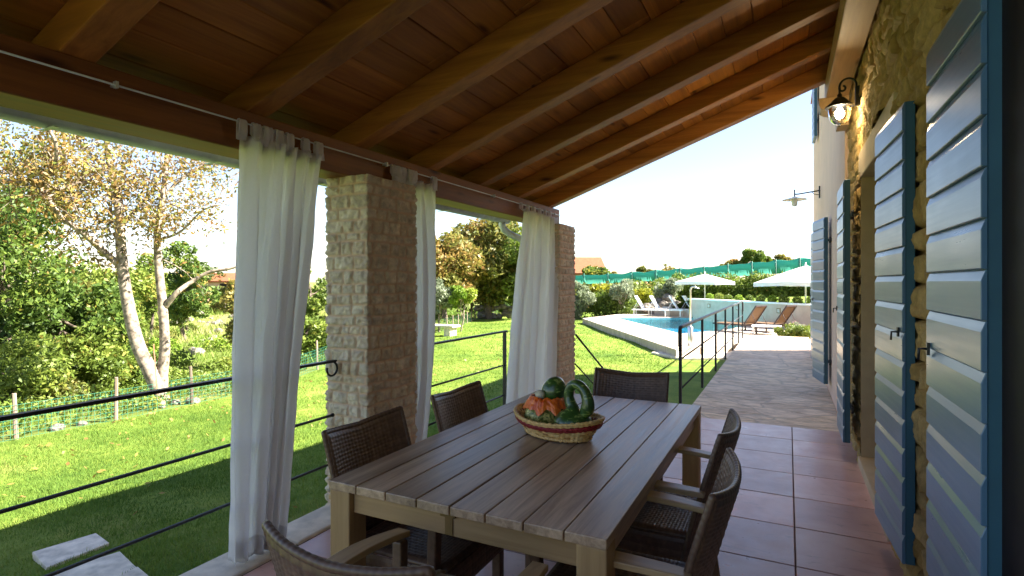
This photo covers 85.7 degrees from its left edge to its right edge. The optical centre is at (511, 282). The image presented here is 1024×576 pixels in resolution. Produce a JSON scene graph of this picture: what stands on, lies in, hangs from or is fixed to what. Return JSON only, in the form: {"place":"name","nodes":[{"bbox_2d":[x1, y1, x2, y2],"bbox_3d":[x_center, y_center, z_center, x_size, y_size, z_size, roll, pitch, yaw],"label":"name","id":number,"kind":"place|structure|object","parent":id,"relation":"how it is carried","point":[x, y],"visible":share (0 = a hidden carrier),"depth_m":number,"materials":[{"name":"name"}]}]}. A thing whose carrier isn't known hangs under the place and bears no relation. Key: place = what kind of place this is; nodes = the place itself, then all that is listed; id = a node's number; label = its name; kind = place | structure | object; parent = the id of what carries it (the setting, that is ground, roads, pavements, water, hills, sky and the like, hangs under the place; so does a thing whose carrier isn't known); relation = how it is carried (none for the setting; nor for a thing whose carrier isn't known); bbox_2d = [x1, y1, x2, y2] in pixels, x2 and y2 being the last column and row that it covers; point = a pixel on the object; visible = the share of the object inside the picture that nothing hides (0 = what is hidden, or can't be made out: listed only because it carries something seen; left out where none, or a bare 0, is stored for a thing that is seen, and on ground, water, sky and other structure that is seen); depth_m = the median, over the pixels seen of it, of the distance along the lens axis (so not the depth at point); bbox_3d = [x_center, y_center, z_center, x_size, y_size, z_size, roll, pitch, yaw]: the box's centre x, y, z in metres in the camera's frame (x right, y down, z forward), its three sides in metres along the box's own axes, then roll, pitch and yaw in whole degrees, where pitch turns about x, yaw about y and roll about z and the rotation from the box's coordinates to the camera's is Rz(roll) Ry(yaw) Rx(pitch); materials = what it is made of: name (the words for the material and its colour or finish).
{"place":"outdoors","nodes":[
{"label":"outdoors","id":0,"kind":"place"},
{"bbox_2d":[0,282,735,575],"bbox_3d":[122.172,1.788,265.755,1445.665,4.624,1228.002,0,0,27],"label":"ground","id":1,"kind":"structure","parent":0,"point":[692,389],"depth_m":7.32,"materials":[{"name":"green plant"}]},
{"bbox_2d":[0,330,89,416],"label":"bush","id":2,"kind":"object","parent":1,"relation":"on","point":[37,368],"visible":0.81,"depth_m":12.03,"materials":[{"name":"green plant"}]},
{"bbox_2d":[0,184,90,366],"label":"leafy tree","id":3,"kind":"object","parent":1,"relation":"on","point":[10,257],"visible":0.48,"depth_m":14.03,"materials":[{"name":"green plant"}]},
{"bbox_2d":[0,121,100,353],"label":"leafy tree","id":4,"kind":"object","parent":1,"relation":"on","point":[10,154],"visible":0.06,"depth_m":16.89,"materials":[{"name":"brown plant"}]},
{"bbox_2d":[14,374,90,412],"bbox_3d":[-10.251,2.599,12.275,1.473,1.057,1.361,0,0,36],"label":"bush","id":5,"kind":"object","parent":1,"relation":"on","point":[72,385],"visible":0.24,"depth_m":12.25,"materials":[{"name":"green plant"}]},
{"bbox_2d":[32,533,108,569],"bbox_3d":[-3.448,2.143,4.337,0.390,0.102,0.418,0,0,37],"label":"stepping stone","id":6,"kind":"object","parent":1,"relation":"on","point":[47,557],"visible":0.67,"depth_m":4.31,"materials":[{"name":"grey stone"}]},
{"bbox_2d":[0,249,145,389],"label":"leafy tree","id":7,"kind":"object","parent":1,"relation":"on","point":[41,311],"visible":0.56,"depth_m":13.57,"materials":[{"name":"green plant"}]},
{"bbox_2d":[35,277,115,343],"bbox_3d":[-14.816,1.525,19.068,2.749,3.682,2.073,0,0,7],"label":"bush","id":8,"kind":"object","parent":1,"relation":"on","point":[88,284],"visible":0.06,"depth_m":18.96,"materials":[{"name":"green plant"}]},
{"bbox_2d":[55,552,135,575],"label":"stepping stone","id":9,"kind":"object","parent":1,"relation":"on","point":[116,564],"visible":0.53,"depth_m":3.95,"materials":[{"name":"grey stone"}]},
{"bbox_2d":[51,319,140,398],"bbox_3d":[-9.985,2.042,13.556,1.975,2.338,1.913,0,0,27],"label":"bush","id":10,"kind":"object","parent":1,"relation":"on","point":[107,361],"visible":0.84,"depth_m":13.20,"materials":[{"name":"green plant"}]},
{"bbox_2d":[0,120,238,404],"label":"walnut tree","id":11,"kind":"object","parent":1,"relation":"on","point":[115,190],"visible":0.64,"depth_m":11.07,"materials":[{"name":"beige plant"}]},
{"bbox_2d":[74,262,166,348],"bbox_3d":[-15.081,1.300,21.095,3.102,4.171,2.974,0,0,-19],"label":"bush","id":12,"kind":"object","parent":1,"relation":"on","point":[140,286],"visible":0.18,"depth_m":21.17,"materials":[{"name":"green plant"}]},
{"bbox_2d":[121,567,147,575],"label":"stepping stone","id":13,"kind":"object","parent":1,"relation":"on","point":[137,571],"visible":1,"depth_m":3.82,"materials":[{"name":"grey stone"}]},
{"bbox_2d":[111,350,158,394],"bbox_3d":[-9.566,2.452,14.336,1.164,1.346,1.589,0,0,27],"label":"bush","id":14,"kind":"object","parent":1,"relation":"on","point":[135,368],"visible":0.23,"depth_m":14.02,"materials":[{"name":"green plant"}]},
{"bbox_2d":[132,252,178,334],"bbox_3d":[-22.092,0.782,34.305,3.261,5.445,3.692,0,0,27],"label":"leafy tree","id":15,"kind":"object","parent":1,"relation":"on","point":[151,307],"visible":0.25,"depth_m":33.61,"materials":[{"name":"green plant"}]},
{"bbox_2d":[144,332,178,348],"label":"scrub bush","id":16,"kind":"object","parent":1,"relation":"on","point":[147,340],"visible":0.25,"depth_m":26.00,"materials":[{"name":"green plant"}]},
{"bbox_2d":[149,336,181,352],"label":"scrub bush","id":17,"kind":"object","parent":1,"relation":"on","point":[173,344],"visible":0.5,"depth_m":24.77,"materials":[{"name":"green plant"}]},
{"bbox_2d":[169,327,191,336],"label":"scrub bush","id":18,"kind":"object","parent":1,"relation":"on","point":[175,331],"visible":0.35,"depth_m":32.37,"materials":[{"name":"green plant"}]},
{"bbox_2d":[169,349,195,370],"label":"scrub bush","id":19,"kind":"object","parent":1,"relation":"on","point":[185,363],"visible":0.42,"depth_m":19.27,"materials":[{"name":"green plant"}]},
{"bbox_2d":[150,240,221,340],"bbox_3d":[-17.786,0.594,29.929,3.292,5.682,2.796,0,0,-10],"label":"leafy tree","id":20,"kind":"object","parent":1,"relation":"on","point":[178,311],"visible":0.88,"depth_m":29.49,"materials":[{"name":"green plant"}]},
{"bbox_2d":[168,367,207,383],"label":"bush","id":21,"kind":"object","parent":1,"relation":"on","point":[180,372],"visible":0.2,"depth_m":14.99,"materials":[{"name":"green plant"}]},
{"bbox_2d":[183,323,198,332],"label":"scrub bush","id":22,"kind":"object","parent":1,"relation":"on","point":[191,325],"visible":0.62,"depth_m":35.88,"materials":[{"name":"green plant"}]},
{"bbox_2d":[190,333,231,349],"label":"scrub bush","id":23,"kind":"object","parent":1,"relation":"on","point":[219,341],"visible":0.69,"depth_m":25.80,"materials":[{"name":"green plant"}]},
{"bbox_2d":[199,261,225,280],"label":"scrub bush","id":24,"kind":"object","parent":1,"relation":"on","point":[206,266],"visible":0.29,"depth_m":71.53,"materials":[{"name":"green plant"}]},
{"bbox_2d":[195,356,231,377],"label":"bush","id":25,"kind":"object","parent":1,"relation":"on","point":[226,362],"visible":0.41,"depth_m":16.14,"materials":[{"name":"green plant"}]},
{"bbox_2d":[201,273,234,291],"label":"farm house","id":26,"kind":"structure","parent":1,"relation":"on","point":[216,282],"depth_m":71.50,"materials":[{"name":"orange tile"}]},
{"bbox_2d":[208,278,234,313],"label":"scrub bush","id":27,"kind":"object","parent":1,"relation":"on","point":[230,286],"visible":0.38,"depth_m":48.21,"materials":[{"name":"green plant"}]},
{"bbox_2d":[216,290,234,343],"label":"leafy tree","id":28,"kind":"object","parent":1,"relation":"on","point":[229,329],"visible":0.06,"depth_m":19.14,"materials":[{"name":"green plant"}]},
{"bbox_2d":[0,313,469,438],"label":"undergrowth","id":29,"kind":"object","parent":1,"relation":"on","point":[142,388],"visible":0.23,"depth_m":11.04,"materials":[{"name":"green plant"}]},
{"bbox_2d":[0,294,500,435],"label":"meadow grass","id":30,"kind":"structure","parent":1,"relation":"on","point":[189,338],"depth_m":25.74,"materials":[{"name":"green plant"}]},
{"bbox_2d":[3,358,498,514],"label":"fallen leaves","id":31,"kind":"object","parent":1,"relation":"on","point":[68,463],"visible":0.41,"depth_m":8.16,"materials":[{"name":"brown plant"}]},
{"bbox_2d":[0,309,501,441],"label":"garden fence","id":32,"kind":"object","parent":1,"relation":"on","point":[15,409],"visible":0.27,"depth_m":9.84,"materials":[{"name":"green metal"}]},
{"bbox_2d":[301,315,327,360],"bbox_3d":[-6.194,1.803,17.007,2.444,1.731,1.821,0,0,27],"label":"bush","id":33,"kind":"object","parent":1,"relation":"on","point":[314,329],"visible":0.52,"depth_m":16.60,"materials":[{"name":"green plant"}]},
{"bbox_2d":[306,267,327,320],"bbox_3d":[-12.719,1.142,36.072,3.848,4.690,3.681,0,0,27],"label":"leafy tree","id":34,"kind":"object","parent":1,"relation":"on","point":[317,295],"visible":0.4,"depth_m":35.23,"materials":[{"name":"green plant"}]},
{"bbox_2d":[435,277,453,331],"bbox_3d":[-3.176,1.114,25.073,1.498,2.709,1.718,0,0,27],"label":"olive tree","id":35,"kind":"object","parent":1,"relation":"on","point":[442,295],"visible":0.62,"depth_m":24.75,"materials":[{"name":"green plant"}]},
{"bbox_2d":[435,324,459,335],"bbox_3d":[-3.142,2.022,22.819,2.000,0.560,0.600,0,0,27],"label":"garden bench","id":36,"kind":"object","parent":1,"relation":"on","point":[450,330],"visible":0.27,"depth_m":22.31,"materials":[{"name":"white stone"}]},
{"bbox_2d":[435,230,483,319],"bbox_3d":[-3.938,-0.209,32.823,4.329,5.854,4.719,0,0,27],"label":"lime tree","id":37,"kind":"object","parent":1,"relation":"on","point":[455,254],"visible":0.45,"depth_m":32.15,"materials":[{"name":"yellow plant"}]},
{"bbox_2d":[448,285,477,331],"bbox_3d":[-2.264,1.268,24.948,1.373,2.338,1.519,0,0,27],"label":"sapling","id":38,"kind":"object","parent":1,"relation":"on","point":[463,295],"visible":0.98,"depth_m":24.81,"materials":[{"name":"green plant"}]},
{"bbox_2d":[447,232,509,315],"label":"lime tree","id":39,"kind":"object","parent":1,"relation":"on","point":[471,306],"depth_m":43.87,"materials":[{"name":"green plant"}]},
{"bbox_2d":[449,218,519,318],"bbox_3d":[-1.630,-1.101,36.652,6.277,7.615,5.949,0,0,-13],"label":"lime tree","id":40,"kind":"object","parent":1,"relation":"on","point":[486,236],"visible":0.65,"depth_m":35.50,"materials":[{"name":"green plant"}]},
{"bbox_2d":[474,304,512,318],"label":"dry stone wall","id":41,"kind":"structure","parent":1,"relation":"on","point":[507,312],"depth_m":36.96,"materials":[{"name":"grey stone"}]},
{"bbox_2d":[491,226,521,304],"bbox_3d":[0.786,-0.508,36.013,4.808,6.170,4.614,0,0,27],"label":"lime tree","id":42,"kind":"object","parent":1,"relation":"on","point":[512,249],"visible":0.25,"depth_m":34.91,"materials":[{"name":"green plant"}]},
{"bbox_2d":[242,434,880,575],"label":"terrace base","id":43,"kind":"object","parent":1,"relation":"on","point":[721,551],"depth_m":3.27,"materials":[{"name":"concrete"}]},
{"bbox_2d":[179,503,330,575],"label":"curb","id":44,"kind":"structure","parent":43,"relation":"on","point":[304,528],"depth_m":3.02,"materials":[{"name":"stone"}]},
{"bbox_2d":[0,359,337,575],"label":"railing","id":45,"kind":"object","parent":44,"relation":"on","point":[73,406],"visible":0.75,"depth_m":2.49,"materials":[{"name":"black metal"}]},
{"bbox_2d":[324,174,417,504],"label":"stone pillar","id":46,"kind":"structure","parent":44,"relation":"on","point":[371,286],"depth_m":3.68,"materials":[{"name":"beige stone"}]},
{"bbox_2d":[428,330,507,425],"bbox_3d":[-0.483,1.004,4.993,0.034,0.993,1.900,0,0,27],"label":"railing","id":47,"kind":"object","parent":44,"relation":"on","point":[504,332],"visible":0.55,"depth_m":5.64,"materials":[{"name":"black metal"}]},
{"bbox_2d":[555,224,575,393],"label":"stone pillar","id":48,"kind":"structure","parent":44,"relation":"on","point":[565,269],"depth_m":6.73,"materials":[{"name":"beige stone"}]},
{"bbox_2d":[574,304,586,318],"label":"hedge shrub","id":49,"kind":"object","parent":1,"relation":"on","point":[577,316],"visible":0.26,"depth_m":30.64,"materials":[{"name":"green plant"}]},
{"bbox_2d":[574,280,596,315],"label":"olive tree","id":50,"kind":"object","parent":1,"relation":"on","point":[583,292],"visible":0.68,"depth_m":30.59,"materials":[{"name":"green plant"}]},
{"bbox_2d":[574,334,602,383],"bbox_3d":[1.078,1.389,7.566,0.026,1.462,1.267,0,0,27],"label":"handrail","id":51,"kind":"object","parent":1,"relation":"on","point":[587,349],"visible":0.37,"depth_m":7.39,"materials":[{"name":"black metal"}]},
{"bbox_2d":[574,257,604,293],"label":"farm house","id":52,"kind":"structure","parent":1,"relation":"on","point":[581,263],"depth_m":60.19,"materials":[{"name":"orange tile"}]},
{"bbox_2d":[581,265,610,285],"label":"garden tree","id":53,"kind":"object","parent":1,"relation":"on","point":[592,270],"visible":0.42,"depth_m":53.28,"materials":[{"name":"green plant"}]},
{"bbox_2d":[589,283,611,314],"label":"gold shrub","id":54,"kind":"object","parent":1,"relation":"on","point":[593,288],"visible":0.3,"depth_m":32.17,"materials":[{"name":"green plant"}]},
{"bbox_2d":[582,289,639,317],"bbox_3d":[5.665,1.350,31.475,3.277,2.053,2.968,0,0,27],"label":"hedge shrub","id":55,"kind":"object","parent":1,"relation":"on","point":[604,303],"visible":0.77,"depth_m":30.76,"materials":[{"name":"green plant"}]},
{"bbox_2d":[608,279,634,313],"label":"olive tree","id":56,"kind":"object","parent":1,"relation":"on","point":[624,288],"visible":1,"depth_m":30.23,"materials":[{"name":"green plant"}]},
{"bbox_2d":[631,287,654,303],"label":"gold shrub","id":57,"kind":"object","parent":1,"relation":"on","point":[642,294],"visible":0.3,"depth_m":33.08,"materials":[{"name":"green plant"}]},
{"bbox_2d":[635,265,654,285],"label":"garden tree","id":58,"kind":"object","parent":1,"relation":"on","point":[642,268],"visible":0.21,"depth_m":57.61,"materials":[{"name":"green plant"}]},
{"bbox_2d":[631,277,680,300],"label":"hedge shrub","id":59,"kind":"object","parent":1,"relation":"on","point":[651,286],"visible":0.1,"depth_m":36.39,"materials":[{"name":"green plant"}]},
{"bbox_2d":[631,306,688,316],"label":"wall","id":60,"kind":"structure","parent":1,"relation":"on","point":[677,313],"depth_m":29.19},
{"bbox_2d":[652,277,683,297],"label":"olive tree","id":61,"kind":"object","parent":1,"relation":"on","point":[670,287],"visible":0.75,"depth_m":31.19,"materials":[{"name":"green plant"}]},
{"bbox_2d":[574,271,782,311],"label":"loose hedge","id":62,"kind":"object","parent":1,"relation":"on","point":[646,282],"depth_m":42.07,"materials":[{"name":"green plant"}]},
{"bbox_2d":[582,313,784,356],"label":"pool deck","id":63,"kind":"structure","parent":1,"relation":"on","point":[651,337],"depth_m":19.67,"materials":[{"name":"stone"}]},
{"bbox_2d":[632,296,668,316],"bbox_3d":[7.165,1.220,28.537,1.840,1.059,0.660,0,0,24],"label":"sun lounger","id":64,"kind":"object","parent":63,"relation":"on","point":[641,304],"visible":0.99,"depth_m":28.48,"materials":[{"name":"white paint"}]},
{"bbox_2d":[621,318,706,332],"bbox_3d":[7.781,2.315,23.263,4.659,1.070,8.456,0,0,-4],"label":"pool basin","id":65,"kind":"object","parent":63,"relation":"in","point":[685,330],"visible":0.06,"depth_m":27.50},
{"bbox_2d":[648,295,684,316],"bbox_3d":[7.940,1.220,28.521,1.840,1.059,0.660,0,0,27],"label":"sun lounger","id":66,"kind":"object","parent":63,"relation":"on","point":[655,302],"visible":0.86,"depth_m":28.57,"materials":[{"name":"white paint"}]},
{"bbox_2d":[713,305,766,333],"bbox_3d":[8.060,1.267,19.474,0.660,0.966,1.840,0,0,-33],"label":"sun lounger","id":67,"kind":"object","parent":63,"relation":"on","point":[755,314],"visible":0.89,"depth_m":18.98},
{"bbox_2d":[751,324,780,334],"bbox_3d":[8.562,1.600,18.577,0.900,0.300,0.560,0,0,27],"label":"table","id":68,"kind":"object","parent":63,"relation":"on","point":[773,326],"visible":0.85,"depth_m":18.54,"materials":[{"name":"white paint"}]},
{"bbox_2d":[743,305,798,329],"bbox_3d":[9.171,1.267,19.622,0.660,0.966,1.840,0,0,-33],"label":"sun lounger","id":69,"kind":"object","parent":63,"relation":"on","point":[785,315],"visible":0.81,"depth_m":19.13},
{"bbox_2d":[774,322,800,336],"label":"flower bush","id":70,"kind":"object","parent":63,"relation":"on","point":[781,332],"visible":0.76,"depth_m":16.93,"materials":[{"name":"green plant"}]},
{"bbox_2d":[795,325,810,338],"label":"flower bush","id":71,"kind":"object","parent":63,"relation":"on","point":[804,330],"visible":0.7,"depth_m":16.66,"materials":[{"name":"green plant"}]},
{"bbox_2d":[575,257,810,283],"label":"screen fence","id":72,"kind":"object","parent":1,"relation":"on","point":[776,266],"visible":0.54,"depth_m":44.45,"materials":[{"name":"green fabric"}]},
{"bbox_2d":[719,258,744,277],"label":"garden tree","id":73,"kind":"object","parent":1,"relation":"on","point":[732,261],"visible":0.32,"depth_m":56.59,"materials":[{"name":"green plant"}]},
{"bbox_2d":[688,298,810,326],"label":"retaining wall","id":74,"kind":"structure","parent":1,"relation":"on","point":[700,307],"depth_m":23.83,"materials":[{"name":"white paint"}]},
{"bbox_2d":[740,247,765,263],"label":"garden tree","id":75,"kind":"object","parent":1,"relation":"on","point":[751,255],"visible":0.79,"depth_m":55.47,"materials":[{"name":"green plant"}]},
{"bbox_2d":[692,335,838,431],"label":"walkway","id":76,"kind":"structure","parent":1,"relation":"on","point":[762,379],"depth_m":7.83,"materials":[{"name":"grey stone"}]},
{"bbox_2d":[678,301,743,403],"bbox_3d":[4.101,1.000,10.659,0.042,1.020,9.862,0,0,27],"label":"railing","id":77,"kind":"object","parent":76,"relation":"on","point":[702,318],"visible":0.98,"depth_m":7.91,"materials":[{"name":"black metal"}]},
{"bbox_2d":[772,254,793,259],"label":"garden tree","id":78,"kind":"object","parent":1,"relation":"on","point":[780,257],"visible":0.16,"depth_m":56.58,"materials":[{"name":"green plant"}]},
{"bbox_2d":[808,0,1023,575],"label":"house","id":79,"kind":"structure","parent":1,"relation":"on","point":[917,296],"depth_m":1.98,"materials":[{"name":"beige paint"}]},
{"bbox_2d":[0,0,878,241],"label":"veranda roof","id":80,"kind":"structure","parent":79,"relation":"attached to","point":[548,105],"depth_m":3.47,"materials":[{"name":"brown wood"}]},
{"bbox_2d":[0,50,559,215],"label":"curtain rod","id":81,"kind":"object","parent":80,"relation":"attached to","point":[115,85],"visible":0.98,"depth_m":2.54,"materials":[{"name":"metal"}]},
{"bbox_2d":[228,118,324,563],"bbox_3d":[-1.293,0.312,3.106,0.143,2.321,0.598,0,0,30],"label":"curtain","id":82,"kind":"object","parent":81,"relation":"hanging from","point":[277,186],"visible":0.95,"depth_m":3.00,"materials":[{"name":"fabric"}]},
{"bbox_2d":[390,164,437,442],"bbox_3d":[-0.743,0.306,4.210,0.132,2.311,0.576,0,0,27],"label":"curtain","id":83,"kind":"object","parent":81,"relation":"hanging from","point":[425,272],"visible":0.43,"depth_m":4.28,"materials":[{"name":"fabric"}]},
{"bbox_2d":[506,202,558,403],"bbox_3d":[0.233,0.317,6.077,0.151,2.331,1.322,0,0,27],"label":"curtain","id":84,"kind":"object","parent":81,"relation":"hanging from","point":[532,363],"visible":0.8,"depth_m":6.04,"materials":[{"name":"fabric"}]},
{"bbox_2d":[782,186,819,205],"bbox_3d":[4.931,-1.470,9.457,0.565,0.320,0.390,0,0,51],"label":"wall lamp","id":85,"kind":"object","parent":79,"relation":"attached to","point":[794,200],"visible":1,"depth_m":9.49,"materials":[{"name":"white metal"}]},
{"bbox_2d":[825,77,861,126],"bbox_3d":[2.767,-1.502,4.598,0.283,0.403,0.216,0,0,27],"label":"wall lantern","id":86,"kind":"object","parent":79,"relation":"attached to","point":[839,104],"depth_m":4.58,"materials":[{"name":"black metal"}]},
{"bbox_2d":[0,90,813,281],"label":"sky","id":87,"kind":"structure","parent":0,"point":[720,195],"materials":[{"name":"white"}]},
{"bbox_2d":[411,564,453,575],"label":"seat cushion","id":88,"kind":"object","parent":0,"point":[439,572],"visible":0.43,"depth_m":1.90,"materials":[{"name":"fabric"}]},
{"bbox_2d":[243,417,903,575],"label":"floor","id":89,"kind":"structure","parent":0,"point":[834,506],"depth_m":3.57,"materials":[{"name":"tile"}]},
{"bbox_2d":[262,520,547,575],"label":"wicker armchair","id":90,"kind":"object","parent":89,"relation":"on","point":[288,557],"visible":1,"depth_m":1.36,"materials":[{"name":"brown wicker"}]},
{"bbox_2d":[321,406,503,575],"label":"wicker armchair","id":91,"kind":"object","parent":89,"relation":"on","point":[349,447],"visible":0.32,"depth_m":2.35,"materials":[{"name":"brown wicker"}]},
{"bbox_2d":[430,380,528,567],"bbox_3d":[-0.076,1.058,3.113,0.664,0.888,0.630,0,0,27],"label":"wicker armchair","id":92,"kind":"object","parent":89,"relation":"on","point":[458,406],"visible":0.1,"depth_m":3.26,"materials":[{"name":"brown wicker"}]},
{"bbox_2d":[329,391,700,575],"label":"dining table","id":93,"kind":"object","parent":89,"relation":"on","point":[499,477],"visible":0.82,"depth_m":2.09,"materials":[{"name":"brown wood"}]},
{"bbox_2d":[513,403,604,442],"bbox_3d":[0.224,0.685,2.705,0.490,0.119,0.372,0,0,27],"label":"fruit basket","id":94,"kind":"object","parent":93,"relation":"on","point":[575,432],"visible":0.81,"depth_m":2.55,"materials":[{"name":"wicker"}]},
{"bbox_2d":[523,376,565,423],"bbox_3d":[0.169,0.607,2.765,0.242,0.269,0.237,0,0,27],"label":"turban gourd","id":95,"kind":"object","parent":94,"relation":"in","point":[546,404],"visible":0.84,"depth_m":2.70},
{"bbox_2d":[553,380,594,423],"bbox_3d":[0.291,0.596,2.624,0.187,0.268,0.187,0,0,-8],"label":"swan gourd","id":96,"kind":"object","parent":94,"relation":"in","point":[572,412],"visible":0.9,"depth_m":2.58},
{"bbox_2d":[592,367,669,480],"bbox_3d":[0.716,1.058,3.645,0.630,0.888,0.664,0,0,27],"label":"wicker armchair","id":97,"kind":"object","parent":89,"relation":"on","point":[649,386],"visible":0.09,"depth_m":3.90,"materials":[{"name":"brown wicker"}]},
{"bbox_2d":[529,447,741,575],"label":"wicker armchair","id":98,"kind":"object","parent":89,"relation":"on","point":[715,510],"visible":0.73,"depth_m":1.69,"materials":[{"name":"brown wicker"}]},
{"bbox_2d":[617,408,740,575],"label":"wicker armchair","id":99,"kind":"object","parent":89,"relation":"on","point":[662,530],"visible":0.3,"depth_m":2.38,"materials":[{"name":"brown wicker"}]},
{"bbox_2d":[651,351,732,359],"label":"shower path","id":100,"kind":"structure","parent":0,"point":[720,356],"depth_m":14.59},
{"bbox_2d":[688,286,698,345],"bbox_3d":[4.995,1.013,15.229,0.198,1.853,0.370,0,0,-36],"label":"pool shower","id":101,"kind":"object","parent":100,"relation":"on","point":[690,335],"visible":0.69,"depth_m":15.24,"materials":[{"name":"metal"}]},
{"bbox_2d":[672,296,809,308],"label":"lawn","id":102,"kind":"structure","parent":0,"point":[680,304],"depth_m":28.85,"materials":[{"name":"green plant"}]},
{"bbox_2d":[675,272,734,298],"bbox_3d":[10.163,0.590,29.096,2.279,2.320,2.279,0,0,-43],"label":"parasol","id":103,"kind":"object","parent":102,"relation":"on","point":[704,279],"visible":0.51,"depth_m":28.50,"materials":[{"name":"white fabric"}]},
{"bbox_2d":[672,270,810,301],"bbox_3d":[14.598,0.697,33.541,11.537,2.919,2.407,0,0,43],"label":"clipped hedge","id":104,"kind":"object","parent":102,"relation":"on","point":[745,288],"visible":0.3,"depth_m":33.78,"materials":[{"name":"green plant"}]},
{"bbox_2d":[753,262,810,303],"bbox_3d":[11.893,0.465,22.361,2.884,2.570,2.884,0,0,-37],"label":"parasol","id":105,"kind":"object","parent":102,"relation":"on","point":[799,276],"visible":0.42,"depth_m":21.91,"materials":[{"name":"white fabric"}]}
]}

